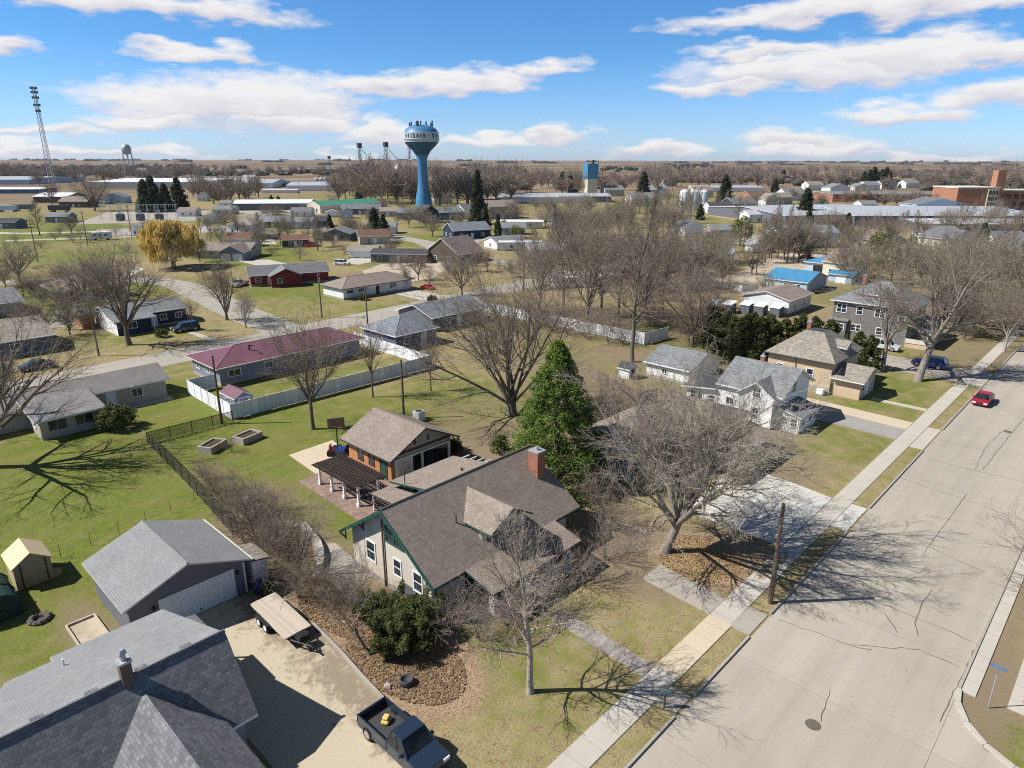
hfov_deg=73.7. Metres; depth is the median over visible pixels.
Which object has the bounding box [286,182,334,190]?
barn
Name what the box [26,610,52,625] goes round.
fire pit
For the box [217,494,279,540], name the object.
bare shrub
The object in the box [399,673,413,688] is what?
stone planter
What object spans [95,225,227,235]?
substation yard
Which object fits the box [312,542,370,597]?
gravel patch
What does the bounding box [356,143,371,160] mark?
grain elevator
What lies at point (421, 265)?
bare tree
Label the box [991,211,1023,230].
bare tree
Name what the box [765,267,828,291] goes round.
blue roof building
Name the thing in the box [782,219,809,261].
bare tree
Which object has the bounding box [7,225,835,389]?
side street
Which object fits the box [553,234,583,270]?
bare tree
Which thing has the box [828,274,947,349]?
foursquare house
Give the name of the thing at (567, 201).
bare tree
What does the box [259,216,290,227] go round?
house
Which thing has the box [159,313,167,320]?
window
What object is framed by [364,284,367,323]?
utility pole
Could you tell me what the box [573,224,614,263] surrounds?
bare tree
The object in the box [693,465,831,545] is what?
neighbour driveway
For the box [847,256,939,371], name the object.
bare tree
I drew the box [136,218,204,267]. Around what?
willow tree
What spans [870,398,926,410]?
path to porch
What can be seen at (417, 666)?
fallen leaves
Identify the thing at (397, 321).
hip roof house
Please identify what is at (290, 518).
bare shrub
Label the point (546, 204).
bare tree
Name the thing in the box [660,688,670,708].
mailbox
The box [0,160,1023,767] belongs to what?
ground
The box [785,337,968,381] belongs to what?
grey house driveway
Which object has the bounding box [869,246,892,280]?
bare tree
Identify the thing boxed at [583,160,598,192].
silo tower
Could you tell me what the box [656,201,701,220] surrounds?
bare tree
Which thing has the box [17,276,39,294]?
bare tree
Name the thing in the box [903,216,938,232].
bare tree
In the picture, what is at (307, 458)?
court slab
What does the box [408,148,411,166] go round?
grain elevator
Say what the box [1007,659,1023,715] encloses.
sidewalk
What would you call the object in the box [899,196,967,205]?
hall
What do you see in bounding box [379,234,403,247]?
bare tree
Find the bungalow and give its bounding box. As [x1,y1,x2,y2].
[339,444,581,617]
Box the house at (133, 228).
[131,224,143,235]
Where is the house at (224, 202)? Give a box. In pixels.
[218,200,234,204]
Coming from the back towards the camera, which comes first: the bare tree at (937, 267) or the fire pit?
the bare tree at (937, 267)
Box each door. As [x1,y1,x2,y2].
[105,391,117,405]
[151,315,158,325]
[158,569,236,616]
[221,254,230,260]
[232,254,241,260]
[238,396,249,401]
[375,285,379,293]
[379,459,387,480]
[397,457,410,476]
[421,332,426,344]
[630,367,634,376]
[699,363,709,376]
[812,264,822,271]
[835,275,845,283]
[864,379,869,395]
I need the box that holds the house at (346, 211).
[340,207,352,218]
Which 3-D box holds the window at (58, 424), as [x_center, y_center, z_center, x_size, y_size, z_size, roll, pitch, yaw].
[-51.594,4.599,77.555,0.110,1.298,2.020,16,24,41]
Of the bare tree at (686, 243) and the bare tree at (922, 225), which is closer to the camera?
the bare tree at (686, 243)
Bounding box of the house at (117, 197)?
[107,192,131,202]
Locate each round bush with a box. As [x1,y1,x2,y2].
[93,401,138,431]
[154,328,168,337]
[358,292,368,299]
[427,294,437,301]
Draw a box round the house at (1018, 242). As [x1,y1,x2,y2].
[998,238,1023,247]
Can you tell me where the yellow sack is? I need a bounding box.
[381,713,391,725]
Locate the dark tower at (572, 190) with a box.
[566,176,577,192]
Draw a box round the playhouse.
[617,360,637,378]
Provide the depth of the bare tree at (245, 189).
508.64 m
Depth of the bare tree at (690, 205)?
335.88 m
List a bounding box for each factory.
[0,176,81,183]
[86,178,233,188]
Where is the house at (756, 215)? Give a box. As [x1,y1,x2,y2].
[739,210,761,222]
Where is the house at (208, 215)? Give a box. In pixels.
[203,212,218,223]
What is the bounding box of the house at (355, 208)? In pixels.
[340,204,381,214]
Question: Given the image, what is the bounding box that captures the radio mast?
[30,86,56,187]
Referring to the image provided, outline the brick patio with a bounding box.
[298,466,391,520]
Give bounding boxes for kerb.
[624,342,1023,767]
[955,687,1018,767]
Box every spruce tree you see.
[467,168,487,221]
[482,204,492,230]
[493,214,501,235]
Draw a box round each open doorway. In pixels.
[413,453,420,470]
[423,443,447,466]
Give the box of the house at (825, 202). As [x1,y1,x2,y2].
[813,199,829,203]
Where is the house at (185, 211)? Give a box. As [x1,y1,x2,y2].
[177,207,201,215]
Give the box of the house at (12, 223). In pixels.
[0,218,27,228]
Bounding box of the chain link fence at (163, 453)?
[146,410,233,534]
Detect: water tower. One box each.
[121,144,137,177]
[403,121,439,205]
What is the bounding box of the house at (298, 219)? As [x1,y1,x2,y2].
[282,217,314,228]
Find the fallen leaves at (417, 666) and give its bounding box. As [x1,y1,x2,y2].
[296,589,466,704]
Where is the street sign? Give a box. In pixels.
[987,663,1007,707]
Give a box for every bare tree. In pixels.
[0,235,52,279]
[0,262,21,285]
[0,289,75,326]
[0,293,119,429]
[1,298,28,318]
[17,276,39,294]
[25,199,48,235]
[27,286,55,305]
[34,275,75,303]
[36,287,94,329]
[39,176,66,203]
[42,295,88,334]
[43,257,112,298]
[52,220,196,345]
[53,211,81,233]
[66,172,113,210]
[70,300,94,319]
[73,290,103,311]
[80,293,117,323]
[81,253,121,296]
[177,295,201,330]
[181,175,206,194]
[182,167,205,184]
[183,181,197,196]
[192,238,215,261]
[192,249,250,319]
[195,173,225,203]
[195,209,203,235]
[196,174,219,197]
[200,215,213,229]
[204,228,217,241]
[205,183,226,200]
[205,219,232,240]
[205,472,282,540]
[212,184,235,199]
[212,208,235,221]
[213,233,240,244]
[215,170,236,187]
[215,176,245,199]
[224,170,243,199]
[226,486,341,573]
[228,216,241,231]
[229,201,237,217]
[230,287,256,327]
[234,180,255,199]
[236,175,257,199]
[237,221,249,231]
[244,223,275,248]
[245,173,260,194]
[247,172,267,196]
[250,213,270,235]
[256,203,269,215]
[257,293,375,429]
[264,207,294,244]
[265,203,289,215]
[275,211,296,234]
[297,211,315,231]
[306,216,324,249]
[307,547,379,655]
[309,222,328,246]
[310,232,322,250]
[323,193,339,199]
[332,211,361,228]
[343,214,360,229]
[344,315,401,396]
[352,221,373,228]
[357,204,379,219]
[377,200,391,206]
[377,226,633,423]
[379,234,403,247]
[392,199,405,205]
[396,201,417,227]
[398,259,412,284]
[405,204,429,222]
[406,248,432,279]
[411,331,445,390]
[416,208,435,229]
[419,212,446,236]
[430,245,486,294]
[439,194,453,203]
[447,206,473,222]
[452,506,626,694]
[466,246,483,266]
[478,205,506,222]
[480,247,494,271]
[494,255,524,276]
[503,196,521,219]
[503,199,533,219]
[505,235,535,289]
[511,213,573,311]
[513,240,565,285]
[524,227,545,251]
[525,195,541,211]
[526,203,587,316]
[526,207,553,226]
[533,193,561,213]
[537,176,649,320]
[541,202,574,237]
[543,231,560,269]
[550,215,590,235]
[552,201,583,224]
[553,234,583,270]
[554,178,655,316]
[554,337,841,561]
[558,217,602,269]
[559,212,571,242]
[561,194,577,208]
[565,200,586,223]
[566,204,606,225]
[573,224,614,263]
[575,201,597,231]
[578,209,621,236]
[579,195,598,211]
[581,193,599,209]
[590,211,655,325]
[595,209,614,235]
[596,198,685,362]
[596,244,646,283]
[602,192,699,317]
[603,196,630,235]
[603,206,616,227]
[605,190,644,215]
[618,197,642,221]
[627,245,745,347]
[631,189,640,204]
[634,190,647,212]
[640,241,673,289]
[644,212,691,309]
[646,191,690,230]
[647,199,677,221]
[649,187,664,206]
[649,213,693,268]
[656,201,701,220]
[659,186,678,201]
[660,231,723,274]
[661,227,702,265]
[672,228,735,272]
[674,193,689,211]
[675,191,680,209]
[677,257,720,298]
[678,207,687,219]
[682,190,691,217]
[684,193,696,217]
[687,187,698,218]
[689,222,716,247]
[691,229,739,268]
[694,188,704,211]
[697,221,744,250]
[700,224,737,269]
[703,187,715,197]
[704,245,751,277]
[714,192,720,201]
[717,223,744,245]
[731,197,743,214]
[731,237,780,274]
[732,218,754,253]
[734,196,766,205]
[746,266,788,290]
[747,191,762,201]
[748,222,820,260]
[750,218,774,260]
[753,228,781,257]
[756,214,780,262]
[757,215,784,258]
[763,189,784,204]
[772,209,834,262]
[772,212,784,256]
[773,203,787,222]
[776,217,801,262]
[781,216,846,259]
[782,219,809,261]
[783,204,795,223]
[785,186,800,195]
[795,207,833,253]
[796,235,824,259]
[812,209,834,224]
[815,191,831,203]
[815,193,1023,381]
[816,206,854,229]
[816,238,874,271]
[818,220,835,256]
[823,214,833,225]
[829,216,854,239]
[831,211,854,231]
[831,239,847,259]
[832,237,880,266]
[833,222,869,246]
[834,225,851,246]
[834,241,903,280]
[841,188,855,203]
[847,221,876,236]
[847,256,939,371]
[849,185,864,200]
[849,235,859,250]
[852,219,863,238]
[853,233,871,250]
[857,209,884,231]
[862,187,877,199]
[864,231,917,263]
[867,216,910,234]
[868,237,894,279]
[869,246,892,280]
[874,187,897,205]
[874,209,908,244]
[876,221,884,236]
[877,239,939,284]
[884,237,950,283]
[885,245,904,280]
[888,242,920,285]
[889,190,906,205]
[896,212,907,234]
[897,232,981,305]
[899,210,913,237]
[900,234,918,255]
[902,191,922,200]
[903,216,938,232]
[905,212,944,232]
[907,210,926,243]
[910,260,983,316]
[912,185,931,197]
[913,233,928,260]
[913,235,972,254]
[917,218,981,256]
[920,246,976,276]
[926,281,989,324]
[929,226,990,282]
[932,232,972,269]
[934,204,963,225]
[934,206,977,228]
[934,235,1000,282]
[936,285,1019,335]
[938,227,1014,251]
[943,249,1010,296]
[949,294,1023,337]
[955,204,965,219]
[955,204,971,228]
[958,212,1000,231]
[965,242,991,276]
[965,263,1023,296]
[967,204,978,221]
[967,225,984,246]
[967,491,1023,594]
[970,285,1016,322]
[974,248,1023,298]
[975,276,1023,308]
[976,195,1019,217]
[977,292,1019,330]
[978,244,997,280]
[980,204,1004,222]
[980,281,1023,351]
[981,234,1018,262]
[982,239,1021,294]
[985,235,1023,276]
[986,218,1019,267]
[986,278,1023,327]
[987,241,1023,285]
[987,288,1023,334]
[989,232,1023,255]
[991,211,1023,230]
[997,207,1009,220]
[997,287,1023,328]
[1000,238,1023,276]
[1001,207,1023,231]
[1005,242,1023,291]
[1006,212,1023,230]
[1009,228,1020,247]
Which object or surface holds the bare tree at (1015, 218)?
on the ground at (70, 488)
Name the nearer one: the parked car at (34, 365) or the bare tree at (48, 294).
the parked car at (34, 365)
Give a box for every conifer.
[135,178,156,212]
[141,175,166,212]
[158,183,177,210]
[170,177,190,209]
[325,214,334,227]
[354,188,366,198]
[367,207,382,228]
[376,214,392,237]
[557,171,565,189]
[635,172,650,191]
[695,204,705,219]
[715,175,734,201]
[770,178,779,192]
[796,187,813,210]
[803,210,815,223]
[842,212,854,235]
[859,171,866,182]
[863,169,874,180]
[868,166,877,179]
[874,171,882,180]
[881,167,891,179]
[977,222,990,241]
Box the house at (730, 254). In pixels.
[696,246,735,263]
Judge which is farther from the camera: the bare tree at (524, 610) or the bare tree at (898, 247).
the bare tree at (898, 247)
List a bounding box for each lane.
[2,225,224,241]
[311,227,568,271]
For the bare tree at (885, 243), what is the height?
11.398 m
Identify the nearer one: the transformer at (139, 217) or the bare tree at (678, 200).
the transformer at (139, 217)
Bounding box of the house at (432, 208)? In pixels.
[414,204,438,222]
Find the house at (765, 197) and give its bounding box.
[758,193,778,204]
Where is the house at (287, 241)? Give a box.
[281,234,309,247]
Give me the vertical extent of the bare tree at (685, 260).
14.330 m
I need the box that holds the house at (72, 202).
[57,196,99,207]
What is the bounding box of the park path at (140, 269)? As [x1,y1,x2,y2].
[48,268,145,280]
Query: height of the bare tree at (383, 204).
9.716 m
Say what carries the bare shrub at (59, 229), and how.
on the ground at (70, 488)
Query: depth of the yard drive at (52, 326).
132.57 m
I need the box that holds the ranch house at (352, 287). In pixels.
[320,271,413,299]
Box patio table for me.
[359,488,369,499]
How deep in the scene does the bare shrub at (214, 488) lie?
62.34 m
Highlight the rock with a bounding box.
[384,682,392,689]
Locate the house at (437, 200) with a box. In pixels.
[431,192,451,203]
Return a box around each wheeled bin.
[252,578,262,594]
[260,581,273,596]
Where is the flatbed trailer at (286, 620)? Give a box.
[250,592,314,651]
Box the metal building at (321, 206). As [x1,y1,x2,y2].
[306,198,380,213]
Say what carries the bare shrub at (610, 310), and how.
on the ground at (70, 488)
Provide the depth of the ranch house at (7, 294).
139.30 m
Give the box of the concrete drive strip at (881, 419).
[807,398,912,428]
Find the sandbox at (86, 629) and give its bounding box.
[65,613,108,644]
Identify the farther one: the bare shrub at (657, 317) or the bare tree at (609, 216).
the bare tree at (609, 216)
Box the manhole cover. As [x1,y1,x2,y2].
[805,719,820,730]
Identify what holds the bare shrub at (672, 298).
on the ground at (70, 488)
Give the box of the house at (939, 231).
[918,226,977,248]
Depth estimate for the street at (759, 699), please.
45.80 m
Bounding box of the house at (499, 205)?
[484,200,517,218]
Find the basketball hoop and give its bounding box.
[327,417,344,446]
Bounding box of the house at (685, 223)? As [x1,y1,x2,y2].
[672,219,704,236]
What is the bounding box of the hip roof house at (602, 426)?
[586,395,776,482]
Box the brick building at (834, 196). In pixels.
[814,191,931,202]
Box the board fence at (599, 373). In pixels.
[589,365,656,402]
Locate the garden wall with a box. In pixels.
[300,522,324,583]
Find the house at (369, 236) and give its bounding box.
[356,229,390,244]
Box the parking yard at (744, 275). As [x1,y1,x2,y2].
[716,249,868,292]
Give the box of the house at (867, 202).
[853,200,878,205]
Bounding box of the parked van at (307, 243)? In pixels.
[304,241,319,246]
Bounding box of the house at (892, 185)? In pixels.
[877,180,895,188]
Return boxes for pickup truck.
[230,279,248,286]
[357,696,450,767]
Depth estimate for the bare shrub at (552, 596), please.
47.01 m
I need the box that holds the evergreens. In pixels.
[200,162,979,179]
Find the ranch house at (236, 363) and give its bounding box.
[185,327,364,385]
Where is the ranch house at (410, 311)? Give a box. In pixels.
[395,294,483,330]
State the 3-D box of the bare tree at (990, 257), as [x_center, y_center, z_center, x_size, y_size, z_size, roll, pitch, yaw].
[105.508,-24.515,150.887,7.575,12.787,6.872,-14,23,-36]
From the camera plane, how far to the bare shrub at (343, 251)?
228.42 m
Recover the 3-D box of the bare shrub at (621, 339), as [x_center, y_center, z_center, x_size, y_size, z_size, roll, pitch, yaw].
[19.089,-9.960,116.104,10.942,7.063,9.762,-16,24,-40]
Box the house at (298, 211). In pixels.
[290,207,314,216]
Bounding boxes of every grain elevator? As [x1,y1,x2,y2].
[327,156,336,175]
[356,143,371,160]
[383,142,397,163]
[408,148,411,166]
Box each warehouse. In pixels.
[282,181,325,186]
[707,204,863,223]
[818,206,1023,226]
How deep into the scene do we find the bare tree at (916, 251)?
171.19 m
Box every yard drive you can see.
[49,303,85,328]
[260,239,276,243]
[346,258,370,264]
[370,237,399,245]
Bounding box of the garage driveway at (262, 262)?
[240,260,285,264]
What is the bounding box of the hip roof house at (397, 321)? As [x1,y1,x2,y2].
[360,315,439,347]
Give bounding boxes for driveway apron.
[830,504,866,530]
[909,427,940,449]
[970,372,993,386]
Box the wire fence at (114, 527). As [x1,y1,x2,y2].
[3,492,194,575]
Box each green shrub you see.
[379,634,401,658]
[488,431,509,451]
[510,225,525,234]
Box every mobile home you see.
[498,240,541,250]
[500,220,543,228]
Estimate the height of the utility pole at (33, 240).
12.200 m
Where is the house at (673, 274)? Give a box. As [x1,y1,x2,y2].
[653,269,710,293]
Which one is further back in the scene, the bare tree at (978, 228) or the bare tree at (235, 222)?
the bare tree at (235, 222)
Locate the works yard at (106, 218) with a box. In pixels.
[77,210,210,224]
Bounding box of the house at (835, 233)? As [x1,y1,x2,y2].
[766,225,840,247]
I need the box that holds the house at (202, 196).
[197,192,209,200]
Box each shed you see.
[1,538,62,590]
[219,384,253,403]
[233,199,315,210]
[257,232,279,239]
[556,193,610,201]
[688,185,765,191]
[722,300,736,312]
[739,300,754,313]
[753,301,769,315]
[769,302,784,317]
[827,269,861,283]
[900,218,1023,231]
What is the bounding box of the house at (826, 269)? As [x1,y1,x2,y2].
[821,250,869,277]
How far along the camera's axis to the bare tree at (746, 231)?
228.52 m
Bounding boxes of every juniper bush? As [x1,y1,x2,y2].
[352,587,405,626]
[368,579,445,654]
[450,435,463,453]
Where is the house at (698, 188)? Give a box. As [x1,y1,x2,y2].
[688,186,713,196]
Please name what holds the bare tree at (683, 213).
on the ground at (70, 488)
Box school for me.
[932,170,1023,209]
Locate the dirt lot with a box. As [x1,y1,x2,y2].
[363,262,443,281]
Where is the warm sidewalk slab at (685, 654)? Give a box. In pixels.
[655,614,731,679]
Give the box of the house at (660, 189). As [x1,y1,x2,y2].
[649,185,667,195]
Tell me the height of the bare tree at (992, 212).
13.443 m
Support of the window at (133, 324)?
in the ranch house at (147, 318)
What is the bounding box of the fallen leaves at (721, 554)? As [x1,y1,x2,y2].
[659,536,787,582]
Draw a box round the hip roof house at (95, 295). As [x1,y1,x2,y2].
[38,276,124,303]
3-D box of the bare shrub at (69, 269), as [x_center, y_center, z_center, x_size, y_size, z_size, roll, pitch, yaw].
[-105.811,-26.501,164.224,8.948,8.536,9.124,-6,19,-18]
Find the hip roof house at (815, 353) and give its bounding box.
[764,319,881,399]
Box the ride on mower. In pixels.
[327,443,346,456]
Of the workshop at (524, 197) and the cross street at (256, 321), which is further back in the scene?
the workshop at (524, 197)
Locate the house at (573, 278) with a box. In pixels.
[548,270,612,288]
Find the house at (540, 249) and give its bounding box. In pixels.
[525,243,564,257]
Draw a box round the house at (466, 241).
[427,235,483,264]
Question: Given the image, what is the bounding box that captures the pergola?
[311,454,385,506]
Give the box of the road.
[0,231,94,233]
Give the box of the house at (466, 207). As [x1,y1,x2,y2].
[457,204,476,218]
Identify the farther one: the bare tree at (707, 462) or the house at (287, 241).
the house at (287, 241)
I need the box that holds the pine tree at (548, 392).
[505,339,614,510]
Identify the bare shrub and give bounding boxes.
[0,257,42,294]
[7,228,23,242]
[9,270,45,294]
[17,239,37,256]
[19,270,48,284]
[28,269,74,293]
[32,236,51,247]
[35,257,88,278]
[36,257,73,279]
[45,226,62,239]
[55,221,66,233]
[56,258,84,277]
[61,232,80,241]
[67,248,100,270]
[70,222,89,239]
[96,249,134,276]
[120,245,132,251]
[183,452,232,483]
[184,456,241,495]
[188,463,251,512]
[201,473,264,522]
[207,465,275,516]
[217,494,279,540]
[219,435,238,450]
[221,504,278,547]
[234,472,300,529]
[234,517,287,562]
[244,476,304,511]
[246,501,311,553]
[250,505,339,565]
[251,542,315,598]
[263,246,278,255]
[266,545,339,604]
[275,547,338,609]
[289,240,311,260]
[294,554,346,604]
[303,549,371,610]
[317,565,378,614]
[324,232,344,245]
[333,556,382,598]
[334,241,354,253]
[382,255,397,267]
[389,249,412,265]
[397,252,416,265]
[416,577,484,650]
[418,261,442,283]
[438,255,459,270]
[440,578,511,657]
[450,248,465,263]
[466,560,544,641]
[490,257,505,268]
[511,547,589,615]
[518,287,553,325]
[531,302,557,325]
[535,521,636,597]
[540,288,573,317]
[540,304,561,329]
[546,302,600,334]
[550,296,585,317]
[551,273,580,297]
[563,461,620,514]
[565,299,585,318]
[566,307,599,337]
[573,498,642,559]
[576,302,608,318]
[577,473,647,541]
[581,371,631,414]
[585,308,631,342]
[591,307,609,324]
[597,307,656,344]
[598,388,636,417]
[599,302,639,324]
[611,451,675,503]
[612,276,639,304]
[612,282,657,301]
[627,289,658,307]
[637,292,669,326]
[642,307,670,326]
[652,278,685,297]
[665,303,696,330]
[666,281,684,299]
[667,316,701,343]
[695,257,728,290]
[722,270,746,291]
[780,435,801,450]
[949,313,978,339]
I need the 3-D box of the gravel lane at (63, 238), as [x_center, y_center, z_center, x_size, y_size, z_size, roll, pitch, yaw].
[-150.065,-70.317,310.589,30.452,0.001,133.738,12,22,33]
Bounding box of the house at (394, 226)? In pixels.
[381,221,397,233]
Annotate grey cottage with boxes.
[0,609,265,767]
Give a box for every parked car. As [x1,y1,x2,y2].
[17,359,54,371]
[170,320,199,332]
[333,259,349,265]
[420,284,435,289]
[800,254,814,258]
[868,337,901,351]
[911,355,948,369]
[971,390,994,406]
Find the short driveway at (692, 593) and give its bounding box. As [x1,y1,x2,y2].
[642,564,724,613]
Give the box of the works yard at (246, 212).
[236,210,290,214]
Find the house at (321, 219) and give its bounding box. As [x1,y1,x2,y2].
[306,215,327,226]
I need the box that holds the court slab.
[289,440,349,473]
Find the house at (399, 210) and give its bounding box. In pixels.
[396,207,415,219]
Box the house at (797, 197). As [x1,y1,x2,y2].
[777,188,804,199]
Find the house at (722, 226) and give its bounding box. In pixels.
[704,224,739,236]
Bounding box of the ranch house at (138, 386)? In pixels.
[0,362,173,439]
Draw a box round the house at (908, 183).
[897,180,919,187]
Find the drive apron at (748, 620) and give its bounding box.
[731,607,767,634]
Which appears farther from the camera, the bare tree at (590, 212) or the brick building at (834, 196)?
the brick building at (834, 196)
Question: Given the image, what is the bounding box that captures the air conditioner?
[412,409,426,420]
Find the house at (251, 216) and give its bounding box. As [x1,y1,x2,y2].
[245,214,268,219]
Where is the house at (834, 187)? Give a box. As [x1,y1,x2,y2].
[821,183,850,190]
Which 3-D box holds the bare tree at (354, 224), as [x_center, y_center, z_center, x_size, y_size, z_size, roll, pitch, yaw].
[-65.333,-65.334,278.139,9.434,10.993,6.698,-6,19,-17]
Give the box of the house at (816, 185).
[801,181,823,189]
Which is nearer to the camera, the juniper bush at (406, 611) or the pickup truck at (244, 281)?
the juniper bush at (406, 611)
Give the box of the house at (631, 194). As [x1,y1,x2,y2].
[624,192,654,206]
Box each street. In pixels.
[0,277,297,332]
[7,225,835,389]
[630,344,1023,767]
[925,700,1008,767]
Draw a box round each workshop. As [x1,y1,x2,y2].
[0,187,56,193]
[32,192,84,202]
[241,179,288,187]
[262,189,299,192]
[494,193,585,202]
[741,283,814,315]
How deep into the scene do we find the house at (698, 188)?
577.99 m
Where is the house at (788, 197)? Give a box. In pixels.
[774,192,792,204]
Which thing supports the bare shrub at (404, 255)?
on the ground at (70, 488)
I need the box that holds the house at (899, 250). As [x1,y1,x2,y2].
[881,244,927,260]
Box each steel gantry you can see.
[98,204,122,219]
[116,204,140,219]
[135,204,159,219]
[153,204,178,219]
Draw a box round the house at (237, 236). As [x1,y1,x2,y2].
[225,232,258,243]
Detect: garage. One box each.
[81,519,268,626]
[325,209,339,216]
[339,406,459,480]
[346,245,380,257]
[483,235,524,249]
[643,344,721,383]
[744,240,768,252]
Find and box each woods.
[0,151,1023,205]
[0,158,1021,190]
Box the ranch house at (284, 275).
[245,261,330,287]
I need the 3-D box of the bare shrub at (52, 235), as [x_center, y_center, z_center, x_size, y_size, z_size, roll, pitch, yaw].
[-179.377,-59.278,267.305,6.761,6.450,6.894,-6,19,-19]
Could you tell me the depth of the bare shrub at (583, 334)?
120.16 m
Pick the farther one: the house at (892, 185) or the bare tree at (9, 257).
the house at (892, 185)
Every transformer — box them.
[115,210,125,220]
[135,210,144,220]
[155,210,163,220]
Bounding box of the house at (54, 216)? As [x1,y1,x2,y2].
[43,212,77,222]
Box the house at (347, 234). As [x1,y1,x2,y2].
[322,226,357,241]
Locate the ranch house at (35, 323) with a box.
[0,315,56,358]
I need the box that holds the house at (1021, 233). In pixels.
[975,231,1023,241]
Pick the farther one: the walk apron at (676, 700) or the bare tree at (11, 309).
the bare tree at (11, 309)
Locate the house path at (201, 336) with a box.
[184,330,219,341]
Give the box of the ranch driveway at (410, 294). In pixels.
[394,290,446,299]
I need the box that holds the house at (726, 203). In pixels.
[702,201,734,212]
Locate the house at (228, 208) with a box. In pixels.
[211,205,238,214]
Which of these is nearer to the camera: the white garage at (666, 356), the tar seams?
the tar seams
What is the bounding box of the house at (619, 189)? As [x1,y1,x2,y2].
[600,185,624,195]
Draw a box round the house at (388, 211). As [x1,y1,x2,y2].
[379,207,396,216]
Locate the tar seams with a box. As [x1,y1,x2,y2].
[778,418,1023,721]
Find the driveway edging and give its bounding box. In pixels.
[311,622,383,698]
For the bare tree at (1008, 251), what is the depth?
156.88 m
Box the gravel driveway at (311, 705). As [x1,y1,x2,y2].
[197,592,447,767]
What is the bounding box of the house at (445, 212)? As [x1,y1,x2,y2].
[434,206,464,219]
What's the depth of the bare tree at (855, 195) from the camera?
498.74 m
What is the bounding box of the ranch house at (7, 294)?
[0,287,24,316]
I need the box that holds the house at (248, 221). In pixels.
[226,217,264,231]
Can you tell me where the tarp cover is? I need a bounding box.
[0,573,23,622]
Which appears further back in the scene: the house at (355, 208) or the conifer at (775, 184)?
the conifer at (775, 184)
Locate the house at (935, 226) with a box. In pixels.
[912,226,957,237]
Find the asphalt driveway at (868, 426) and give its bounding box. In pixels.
[815,408,905,438]
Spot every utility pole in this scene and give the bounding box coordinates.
[29,222,38,261]
[86,308,102,355]
[211,355,222,423]
[317,272,322,317]
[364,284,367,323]
[400,360,404,414]
[767,503,785,604]
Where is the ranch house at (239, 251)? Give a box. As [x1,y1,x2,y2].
[191,242,262,260]
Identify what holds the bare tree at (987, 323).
on the ground at (70, 488)
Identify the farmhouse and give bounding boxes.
[682,353,820,433]
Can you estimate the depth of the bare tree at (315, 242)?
234.80 m
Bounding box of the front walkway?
[552,611,653,676]
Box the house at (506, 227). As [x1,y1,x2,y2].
[499,222,525,234]
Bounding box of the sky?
[0,0,1023,161]
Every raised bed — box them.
[197,437,227,454]
[232,429,262,445]
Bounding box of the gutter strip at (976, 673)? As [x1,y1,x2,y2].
[961,548,1023,696]
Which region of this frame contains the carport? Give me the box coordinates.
[803,257,824,271]
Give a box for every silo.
[678,189,688,208]
[689,190,698,210]
[699,190,707,208]
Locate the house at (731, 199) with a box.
[721,197,757,205]
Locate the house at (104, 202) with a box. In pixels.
[96,194,110,203]
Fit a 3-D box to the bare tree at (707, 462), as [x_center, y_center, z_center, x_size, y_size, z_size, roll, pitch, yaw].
[13.166,5.524,52.535,20.079,17.037,22.238,16,24,41]
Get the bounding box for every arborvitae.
[694,302,718,347]
[699,305,725,352]
[706,309,732,354]
[719,315,746,359]
[723,313,759,361]
[736,315,771,361]
[744,311,758,341]
[756,313,776,347]
[757,316,783,361]
[775,318,794,342]
[784,313,807,338]
[811,316,825,328]
[824,318,841,333]
[852,331,870,365]
[857,334,883,371]
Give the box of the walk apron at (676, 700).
[655,686,690,714]
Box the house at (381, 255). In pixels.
[369,248,428,262]
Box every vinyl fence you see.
[186,331,431,418]
[480,301,668,344]
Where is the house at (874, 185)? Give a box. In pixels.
[860,181,880,189]
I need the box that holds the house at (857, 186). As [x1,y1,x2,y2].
[849,183,870,190]
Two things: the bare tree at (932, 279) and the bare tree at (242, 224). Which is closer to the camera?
the bare tree at (932, 279)
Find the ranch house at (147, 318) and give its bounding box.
[75,296,187,335]
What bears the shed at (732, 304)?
on the ground at (70, 488)
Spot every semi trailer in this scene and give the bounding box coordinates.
[0,205,18,211]
[11,204,33,210]
[47,205,70,211]
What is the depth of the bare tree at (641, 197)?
401.19 m
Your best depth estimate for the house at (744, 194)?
474.35 m
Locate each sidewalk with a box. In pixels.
[547,666,677,767]
[710,327,1023,623]
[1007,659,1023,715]
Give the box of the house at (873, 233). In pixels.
[857,229,908,253]
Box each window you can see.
[9,342,21,350]
[46,417,68,431]
[73,411,93,425]
[128,321,137,328]
[131,387,143,397]
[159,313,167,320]
[174,311,181,317]
[227,367,241,377]
[255,278,261,282]
[264,361,273,368]
[291,354,302,363]
[336,344,345,353]
[357,448,363,460]
[365,538,376,563]
[368,454,374,466]
[384,525,403,551]
[389,282,396,287]
[392,557,401,579]
[404,336,410,344]
[412,570,423,594]
[425,433,430,440]
[444,317,450,323]
[463,573,475,589]
[502,513,512,529]
[631,462,637,473]
[690,389,702,398]
[725,396,733,404]
[749,407,758,420]
[752,386,761,398]
[780,415,788,425]
[790,418,798,427]
[792,381,796,392]
[806,368,813,380]
[836,303,847,312]
[850,323,860,331]
[856,306,863,314]
[874,308,885,318]
[875,327,881,334]
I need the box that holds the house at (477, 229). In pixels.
[442,221,491,238]
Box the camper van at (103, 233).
[90,231,112,239]
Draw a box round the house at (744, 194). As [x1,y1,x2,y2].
[738,191,769,199]

